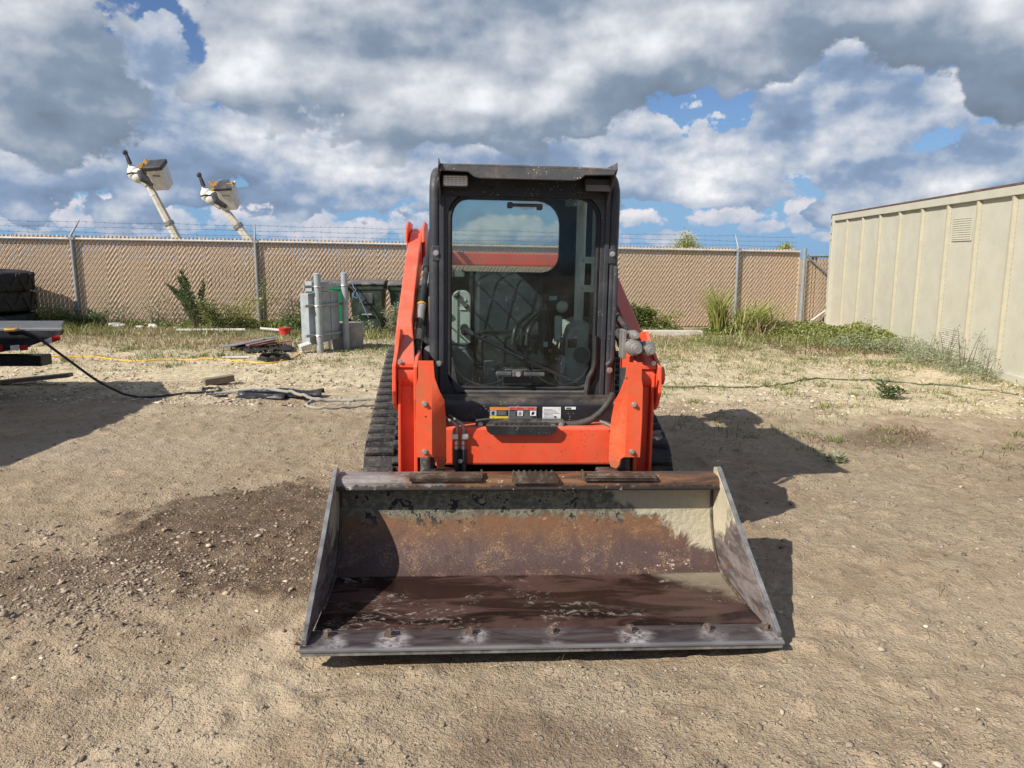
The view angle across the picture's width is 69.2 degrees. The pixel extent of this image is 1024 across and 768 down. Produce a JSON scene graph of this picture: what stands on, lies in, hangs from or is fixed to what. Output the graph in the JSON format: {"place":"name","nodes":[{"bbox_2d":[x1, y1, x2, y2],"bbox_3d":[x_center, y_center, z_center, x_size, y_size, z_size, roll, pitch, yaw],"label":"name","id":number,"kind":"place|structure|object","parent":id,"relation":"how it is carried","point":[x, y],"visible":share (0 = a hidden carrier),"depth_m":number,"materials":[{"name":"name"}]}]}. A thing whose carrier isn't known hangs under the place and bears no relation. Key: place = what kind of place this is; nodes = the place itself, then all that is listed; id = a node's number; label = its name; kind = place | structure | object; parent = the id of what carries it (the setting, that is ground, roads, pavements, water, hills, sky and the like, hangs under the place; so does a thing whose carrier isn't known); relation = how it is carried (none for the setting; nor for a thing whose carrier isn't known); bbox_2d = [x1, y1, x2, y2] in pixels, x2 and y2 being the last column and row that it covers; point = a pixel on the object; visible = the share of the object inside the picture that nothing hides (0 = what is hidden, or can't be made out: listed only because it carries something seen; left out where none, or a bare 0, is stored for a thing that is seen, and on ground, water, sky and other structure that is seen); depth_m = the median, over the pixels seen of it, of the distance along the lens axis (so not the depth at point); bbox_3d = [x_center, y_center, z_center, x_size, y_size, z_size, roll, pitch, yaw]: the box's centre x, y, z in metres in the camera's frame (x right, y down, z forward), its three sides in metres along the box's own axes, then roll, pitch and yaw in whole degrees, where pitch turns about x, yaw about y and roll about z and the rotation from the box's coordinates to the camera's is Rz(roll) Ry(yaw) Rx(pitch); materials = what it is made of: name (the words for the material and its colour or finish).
{"place":"outdoors","nodes":[
{"label":"outdoors","id":0,"kind":"place"},
{"bbox_2d":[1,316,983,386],"bbox_3d":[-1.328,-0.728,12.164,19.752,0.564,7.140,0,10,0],"label":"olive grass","id":1,"kind":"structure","parent":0,"point":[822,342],"depth_m":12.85,"materials":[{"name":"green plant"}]},
{"bbox_2d":[4,319,989,381],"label":"dry grass","id":2,"kind":"structure","parent":0,"point":[193,341],"depth_m":12.15,"materials":[{"name":"beige plant"}]},
{"bbox_2d":[0,259,1023,767],"bbox_3d":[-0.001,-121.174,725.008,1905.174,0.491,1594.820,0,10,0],"label":"ground","id":3,"kind":"structure","parent":0,"point":[536,743],"depth_m":3.21,"materials":[{"name":"beige soil"}]},
{"bbox_2d":[0,321,63,365],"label":"flatbed trailer","id":4,"kind":"object","parent":3,"relation":"on","point":[12,339],"visible":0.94,"depth_m":6.99,"materials":[{"name":"black paint"}]},
{"bbox_2d":[0,311,38,320],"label":"tyre","id":5,"kind":"object","parent":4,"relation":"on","point":[19,316],"visible":0.36,"depth_m":13.34,"materials":[{"name":"rubber"}]},
{"bbox_2d":[0,291,37,312],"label":"tyre","id":6,"kind":"object","parent":5,"relation":"on","point":[22,301],"visible":0.84,"depth_m":13.22,"materials":[{"name":"rubber"}]},
{"bbox_2d":[0,269,35,291],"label":"tyre","id":7,"kind":"object","parent":6,"relation":"on","point":[14,280],"visible":1,"depth_m":13.19,"materials":[{"name":"rubber"}]},
{"bbox_2d":[15,329,227,398],"bbox_3d":[-3.763,-0.196,7.267,1.800,0.762,0.596,-7,12,-34],"label":"air hose","id":8,"kind":"object","parent":4,"relation":"hanging from","point":[91,376],"visible":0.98,"depth_m":7.22,"materials":[{"name":"black rubber"}]},
{"bbox_2d":[0,372,72,383],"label":"timber plank","id":9,"kind":"object","parent":3,"relation":"on","point":[35,378],"visible":1,"depth_m":8.09,"materials":[{"name":"brown wood"}]},
{"bbox_2d":[31,304,72,323],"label":"leafy weed","id":10,"kind":"object","parent":3,"relation":"on","point":[52,316],"visible":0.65,"depth_m":13.87,"materials":[{"name":"green plant"}]},
{"bbox_2d":[56,307,111,326],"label":"leafy weed","id":11,"kind":"object","parent":3,"relation":"on","point":[88,318],"visible":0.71,"depth_m":14.03,"materials":[{"name":"green plant"}]},
{"bbox_2d":[97,299,130,323],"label":"leafy weed","id":12,"kind":"object","parent":3,"relation":"on","point":[120,315],"visible":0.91,"depth_m":14.32,"materials":[{"name":"green plant"}]},
{"bbox_2d":[108,322,124,328],"bbox_3d":[-7.464,-1.105,14.024,0.326,0.117,0.216,0,10,0],"label":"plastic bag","id":13,"kind":"object","parent":3,"relation":"on","point":[113,324],"visible":0.62,"depth_m":13.97,"materials":[{"name":"white plastic"}]},
{"bbox_2d":[148,324,157,328],"bbox_3d":[-6.816,-1.097,14.113,0.225,0.101,0.170,0,10,0],"label":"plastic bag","id":14,"kind":"object","parent":3,"relation":"on","point":[153,325],"visible":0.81,"depth_m":14.05,"materials":[{"name":"white plastic"}]},
{"bbox_2d":[142,291,166,323],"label":"leafy weed","id":15,"kind":"object","parent":3,"relation":"on","point":[151,318],"visible":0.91,"depth_m":14.45,"materials":[{"name":"green plant"}]},
{"bbox_2d":[51,353,299,363],"bbox_3d":[-4.984,-0.388,10.299,3.833,0.112,1.064,0,10,0],"label":"extension cord","id":16,"kind":"object","parent":3,"relation":"on","point":[180,359],"visible":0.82,"depth_m":10.07,"materials":[{"name":"rubber"}]},
{"bbox_2d":[165,269,205,327],"bbox_3d":[-6.144,-1.585,14.023,0.517,1.195,0.964,-8,12,-39],"label":"feathery shrub","id":17,"kind":"object","parent":3,"relation":"on","point":[182,294],"visible":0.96,"depth_m":13.84,"materials":[{"name":"green plant"}]},
{"bbox_2d":[122,150,295,286],"bbox_3d":[-13.602,-7.305,33.349,7.064,6.138,2.000,0,10,0],"label":"bucket truck","id":18,"kind":"object","parent":3,"relation":"on","point":[156,174],"visible":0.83,"depth_m":32.71,"materials":[{"name":"metal"}]},
{"bbox_2d":[176,328,244,331],"bbox_3d":[-5.470,-0.981,13.501,1.190,0.062,0.055,-1,10,-7],"label":"plastic pipe","id":19,"kind":"object","parent":3,"relation":"on","point":[237,329],"visible":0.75,"depth_m":13.51,"materials":[{"name":"white plastic"}]},
{"bbox_2d":[187,298,238,327],"bbox_3d":[-5.575,-1.318,13.847,0.945,0.684,0.540,-2,10,-13],"label":"leafy weed","id":20,"kind":"object","parent":3,"relation":"on","point":[210,314],"visible":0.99,"depth_m":13.81,"materials":[{"name":"green plant"}]},
{"bbox_2d":[202,374,234,385],"bbox_3d":[-3.262,-0.044,8.257,0.320,0.075,0.100,-12,15,-36],"label":"wood block","id":21,"kind":"object","parent":3,"relation":"on","point":[222,379],"depth_m":8.22,"materials":[{"name":"brown wood"}]},
{"bbox_2d":[222,356,249,358],"bbox_3d":[-3.800,-0.366,10.222,0.360,0.036,0.036,-1,10,-6],"label":"pipe offcut","id":22,"kind":"object","parent":3,"relation":"on","point":[238,357],"visible":1,"depth_m":10.21,"materials":[{"name":"white plastic"}]},
{"bbox_2d":[223,294,260,329],"bbox_3d":[-5.116,-1.385,14.173,0.618,0.699,0.551,4,10,21],"label":"leafy weed","id":23,"kind":"object","parent":3,"relation":"on","point":[243,311],"visible":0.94,"depth_m":14.17,"materials":[{"name":"green plant"}]},
{"bbox_2d":[248,274,274,322],"bbox_3d":[-4.929,-1.650,14.633,0.539,1.125,0.520,0,10,0],"label":"leafy weed","id":24,"kind":"object","parent":3,"relation":"on","point":[263,311],"visible":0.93,"depth_m":14.62,"materials":[{"name":"green plant"}]},
{"bbox_2d":[231,339,295,348],"bbox_3d":[-3.824,-0.626,11.456,0.989,0.158,0.657,-8,12,-39],"label":"scrap heap","id":25,"kind":"object","parent":3,"relation":"on","point":[266,343],"visible":0.75,"depth_m":11.29,"materials":[{"name":"wood"}]},
{"bbox_2d":[219,336,276,347],"bbox_3d":[-4.038,-0.643,11.363,0.360,0.025,0.800,-3,10,33],"label":"corrugated panel","id":26,"kind":"object","parent":25,"relation":"on","point":[242,343],"visible":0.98,"depth_m":11.18,"materials":[{"name":"grey paint"}]},
{"bbox_2d":[244,345,293,351],"bbox_3d":[-3.619,-0.521,11.047,0.702,0.067,0.402,-3,10,-20],"label":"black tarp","id":27,"kind":"object","parent":3,"relation":"on","point":[278,349],"visible":0.99,"depth_m":10.96,"materials":[{"name":"plastic"}]},
{"bbox_2d":[260,327,278,331],"bbox_3d":[-4.475,-1.014,13.850,0.457,0.089,0.055,1,10,6],"label":"plastic pipe","id":28,"kind":"object","parent":3,"relation":"on","point":[269,329],"visible":0.66,"depth_m":13.83,"materials":[{"name":"white plastic"}]},
{"bbox_2d":[257,352,290,361],"bbox_3d":[-3.267,-0.373,10.206,0.437,0.107,0.603,0,10,0],"label":"hose coil","id":29,"kind":"object","parent":3,"relation":"on","point":[277,356],"visible":0.97,"depth_m":10.13,"materials":[{"name":"black rubber"}]},
{"bbox_2d":[196,172,362,286],"bbox_3d":[-10.402,-6.836,33.428,7.104,5.188,2.000,0,10,0],"label":"bucket truck","id":30,"kind":"object","parent":3,"relation":"on","point":[223,196],"visible":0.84,"depth_m":32.80,"materials":[{"name":"metal"}]},
{"bbox_2d":[235,388,324,399],"bbox_3d":[-2.393,0.091,7.655,0.861,0.072,0.398,-1,10,-3],"label":"gutter piece","id":31,"kind":"object","parent":3,"relation":"on","point":[251,394],"visible":0.89,"depth_m":7.61,"materials":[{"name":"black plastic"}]},
{"bbox_2d":[278,327,290,335],"bbox_3d":[-4.080,-0.927,13.332,0.224,0.170,0.220,0,10,0],"label":"pail","id":32,"kind":"object","parent":3,"relation":"on","point":[283,330],"visible":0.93,"depth_m":13.25,"materials":[{"name":"red plastic"}]},
{"bbox_2d":[205,386,375,401],"bbox_3d":[-2.065,0.108,7.559,2.131,0.142,0.255,0,10,3],"label":"garden hose","id":33,"kind":"object","parent":3,"relation":"on","point":[286,391],"visible":0.81,"depth_m":7.55,"materials":[{"name":"grey rubber"}]},
{"bbox_2d":[279,301,301,330],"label":"leafy weed","id":34,"kind":"object","parent":3,"relation":"on","point":[291,317],"visible":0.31,"depth_m":14.23,"materials":[{"name":"green plant"}]},
{"bbox_2d":[298,342,311,350],"bbox_3d":[-3.063,-0.556,10.998,0.170,0.085,0.120,-23,32,-31],"label":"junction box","id":35,"kind":"object","parent":3,"relation":"on","point":[304,346],"visible":1,"depth_m":10.96,"materials":[{"name":"white plastic"}]},
{"bbox_2d":[300,272,353,352],"bbox_3d":[-2.808,-1.038,11.223,0.376,1.282,0.860,6,11,32],"label":"panel rack","id":36,"kind":"object","parent":3,"relation":"on","point":[319,305],"visible":0.95,"depth_m":11.17,"materials":[{"name":"grey paint"}]},
{"bbox_2d":[304,279,351,321],"bbox_3d":[-3.452,-1.471,14.025,0.749,0.995,0.837,-1,10,-4],"label":"wheeled bin","id":37,"kind":"object","parent":3,"relation":"on","point":[335,281],"visible":0.16,"depth_m":13.70,"materials":[{"name":"green plastic"}]},
{"bbox_2d":[304,398,374,409],"bbox_3d":[-1.547,0.173,7.385,1.017,0.065,0.458,-5,11,-28],"label":"garden hose","id":38,"kind":"object","parent":3,"relation":"on","point":[333,408],"visible":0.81,"depth_m":7.18,"materials":[{"name":"grey rubber"}]},
{"bbox_2d":[332,321,362,348],"bbox_3d":[-2.614,-0.752,11.791,0.480,0.450,0.400,0,9,-14],"label":"concrete block","id":39,"kind":"object","parent":3,"relation":"on","point":[356,334],"depth_m":11.61,"materials":[{"name":"grey concrete"}]},
{"bbox_2d":[351,315,373,331],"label":"leafy weed","id":40,"kind":"object","parent":3,"relation":"on","point":[366,326],"visible":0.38,"depth_m":13.53,"materials":[{"name":"green plant"}]},
{"bbox_2d":[348,279,388,330],"bbox_3d":[-2.721,-1.486,14.124,0.686,0.995,0.837,-1,10,-3],"label":"wheeled bin","id":41,"kind":"object","parent":3,"relation":"on","point":[371,293],"visible":0.82,"depth_m":13.80,"materials":[{"name":"green plastic"}]},
{"bbox_2d":[352,283,368,317],"bbox_3d":[-2.786,-1.537,13.642,0.310,0.648,0.068,0,10,3],"label":"rope","id":42,"kind":"object","parent":41,"relation":"hanging from","point":[357,294],"visible":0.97,"depth_m":13.61,"materials":[{"name":"fabric"}]},
{"bbox_2d":[40,314,737,335],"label":"fence weeds","id":43,"kind":"object","parent":3,"relation":"on","point":[670,327],"visible":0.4,"depth_m":14.38,"materials":[{"name":"green plant"}]},
{"bbox_2d":[381,302,398,334],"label":"leafy weed","id":44,"kind":"object","parent":3,"relation":"on","point":[393,324],"visible":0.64,"depth_m":13.52,"materials":[{"name":"green plant"}]},
{"bbox_2d":[0,219,800,326],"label":"chain link fence","id":45,"kind":"object","parent":3,"relation":"on","point":[745,272],"visible":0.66,"depth_m":14.89,"materials":[{"name":"brown metal"}]},
{"bbox_2d":[387,280,421,327],"bbox_3d":[-2.001,-1.487,14.276,0.686,0.995,0.837,-1,10,-3],"label":"wheeled bin","id":46,"kind":"object","parent":3,"relation":"on","point":[394,288],"visible":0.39,"depth_m":13.88,"materials":[{"name":"green plastic"}]},
{"bbox_2d":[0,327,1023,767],"bbox_3d":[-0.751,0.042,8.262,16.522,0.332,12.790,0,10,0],"label":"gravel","id":47,"kind":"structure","parent":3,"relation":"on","point":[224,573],"depth_m":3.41,"materials":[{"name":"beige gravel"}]},
{"bbox_2d":[1,325,1023,462],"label":"grass tufts","id":48,"kind":"object","parent":3,"relation":"on","point":[824,406],"visible":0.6,"depth_m":9.43,"materials":[{"name":"plant"}]},
{"bbox_2d":[299,158,784,656],"bbox_3d":[0.029,-0.216,4.240,1.768,1.917,3.462,0,10,-4],"label":"track loader","id":49,"kind":"object","parent":3,"relation":"on","point":[518,484],"visible":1,"depth_m":3.43,"materials":[{"name":"metal"}]},
{"bbox_2d":[629,301,659,329],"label":"leafy weed","id":50,"kind":"object","parent":3,"relation":"on","point":[642,316],"visible":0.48,"depth_m":14.97,"materials":[{"name":"green plant"}]},
{"bbox_2d":[647,308,684,329],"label":"leafy weed","id":51,"kind":"object","parent":3,"relation":"on","point":[664,319],"visible":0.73,"depth_m":15.17,"materials":[{"name":"green plant"}]},
{"bbox_2d":[643,330,702,336],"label":"concrete beam","id":52,"kind":"structure","parent":3,"relation":"on","point":[672,333],"depth_m":14.31,"materials":[{"name":"white concrete"}]},
{"bbox_2d":[665,227,704,271],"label":"tree","id":53,"kind":"object","parent":3,"relation":"on","point":[685,243],"visible":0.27,"depth_m":43.87,"materials":[{"name":"green plant"}]},
{"bbox_2d":[695,283,744,334],"bbox_3d":[4.156,-1.510,14.834,1.013,1.097,0.999,-7,12,-37],"label":"grass clump","id":54,"kind":"object","parent":3,"relation":"on","point":[716,318],"visible":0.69,"depth_m":14.81,"materials":[{"name":"green plant"}]},
{"bbox_2d":[709,298,809,336],"bbox_3d":[4.859,-1.352,14.749,1.939,0.825,1.779,6,11,33],"label":"grass clump","id":55,"kind":"object","parent":3,"relation":"on","point":[759,313],"visible":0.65,"depth_m":14.62,"materials":[{"name":"green plant"}]},
{"bbox_2d":[720,312,808,337],"bbox_3d":[4.878,-1.173,14.581,1.942,0.522,1.583,0,10,0],"label":"grass clump","id":56,"kind":"object","parent":3,"relation":"on","point":[758,328],"visible":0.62,"depth_m":14.49,"materials":[{"name":"green plant"}]},
{"bbox_2d":[775,241,795,277],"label":"tree","id":57,"kind":"object","parent":3,"relation":"on","point":[787,245],"visible":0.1,"depth_m":44.12,"materials":[{"name":"green plant"}]},
{"bbox_2d":[799,248,828,324],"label":"swing gate","id":58,"kind":"structure","parent":3,"relation":"on","point":[812,289],"depth_m":16.63,"materials":[{"name":"metal"}]},
{"bbox_2d":[726,320,902,350],"bbox_3d":[5.941,-1.061,14.288,1.978,0.468,3.971,-6,11,-33],"label":"vine cover","id":59,"kind":"object","parent":3,"relation":"on","point":[816,327],"visible":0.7,"depth_m":13.78,"materials":[{"name":"green plant"}]},
{"bbox_2d":[815,449,847,464],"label":"leafy weed","id":60,"kind":"object","parent":3,"relation":"on","point":[833,457],"visible":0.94,"depth_m":5.49,"materials":[{"name":"green plant"}]},
{"bbox_2d":[664,377,1018,394],"bbox_3d":[3.503,-0.003,8.906,4.609,0.132,0.856,0,10,0],"label":"garden hose","id":61,"kind":"object","parent":3,"relation":"on","point":[852,380],"visible":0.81,"depth_m":8.92,"materials":[{"name":"rubber"}]},
{"bbox_2d":[689,328,1006,463],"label":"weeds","id":62,"kind":"object","parent":3,"relation":"on","point":[826,352],"visible":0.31,"depth_m":11.99,"materials":[{"name":"green plant"}]},
{"bbox_2d":[861,318,881,340],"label":"spindly weed","id":63,"kind":"object","parent":3,"relation":"on","point":[871,327],"visible":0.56,"depth_m":12.93,"materials":[{"name":"green plant"}]},
{"bbox_2d":[875,377,909,399],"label":"leafy weed","id":64,"kind":"object","parent":3,"relation":"on","point":[890,390],"visible":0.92,"depth_m":8.06,"materials":[{"name":"green plant"}]},
{"bbox_2d":[885,335,908,352],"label":"spindly weed","id":65,"kind":"object","parent":3,"relation":"on","point":[898,342],"visible":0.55,"depth_m":12.28,"materials":[{"name":"green plant"}]},
{"bbox_2d":[825,332,1000,381],"bbox_3d":[6.033,-0.519,11.265,1.311,0.388,4.222,0,10,0],"label":"weed cover","id":66,"kind":"object","parent":3,"relation":"on","point":[938,356],"visible":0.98,"depth_m":11.01,"materials":[{"name":"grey plant"}]},
{"bbox_2d":[824,182,1023,385],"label":"shipping container","id":67,"kind":"object","parent":3,"relation":"on","point":[926,267],"visible":0.94,"depth_m":11.33,"materials":[{"name":"beige metal"}]},
{"bbox_2d":[913,332,941,361],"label":"spindly weed","id":68,"kind":"object","parent":3,"relation":"on","point":[927,345],"visible":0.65,"depth_m":11.33,"materials":[{"name":"green plant"}]},
{"bbox_2d":[934,328,959,366],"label":"spindly weed","id":69,"kind":"object","parent":3,"relation":"on","point":[948,346],"visible":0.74,"depth_m":10.55,"materials":[{"name":"green plant"}]},
{"bbox_2d":[949,325,986,372],"bbox_3d":[6.159,-0.460,10.013,0.533,0.691,0.309,-3,10,-15],"label":"spindly weed","id":70,"kind":"object","parent":3,"relation":"on","point":[964,353],"visible":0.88,"depth_m":10.01,"materials":[{"name":"green plant"}]},
{"bbox_2d":[975,347,1000,380],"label":"spindly weed","id":71,"kind":"object","parent":3,"relation":"on","point":[987,364],"visible":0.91,"depth_m":9.49,"materials":[{"name":"green plant"}]},
{"bbox_2d":[0,0,1023,258],"label":"sky","id":72,"kind":"structure","parent":0,"point":[762,120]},
{"bbox_2d":[1,418,1023,767],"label":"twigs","id":73,"kind":"object","parent":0,"point":[547,684],"visible":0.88,"depth_m":3.71,"materials":[{"name":"brown wood"}]},
{"bbox_2d":[14,406,1022,767],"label":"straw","id":74,"kind":"object","parent":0,"point":[498,664],"visible":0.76,"depth_m":2.74,"materials":[{"name":"beige plant"}]}
]}

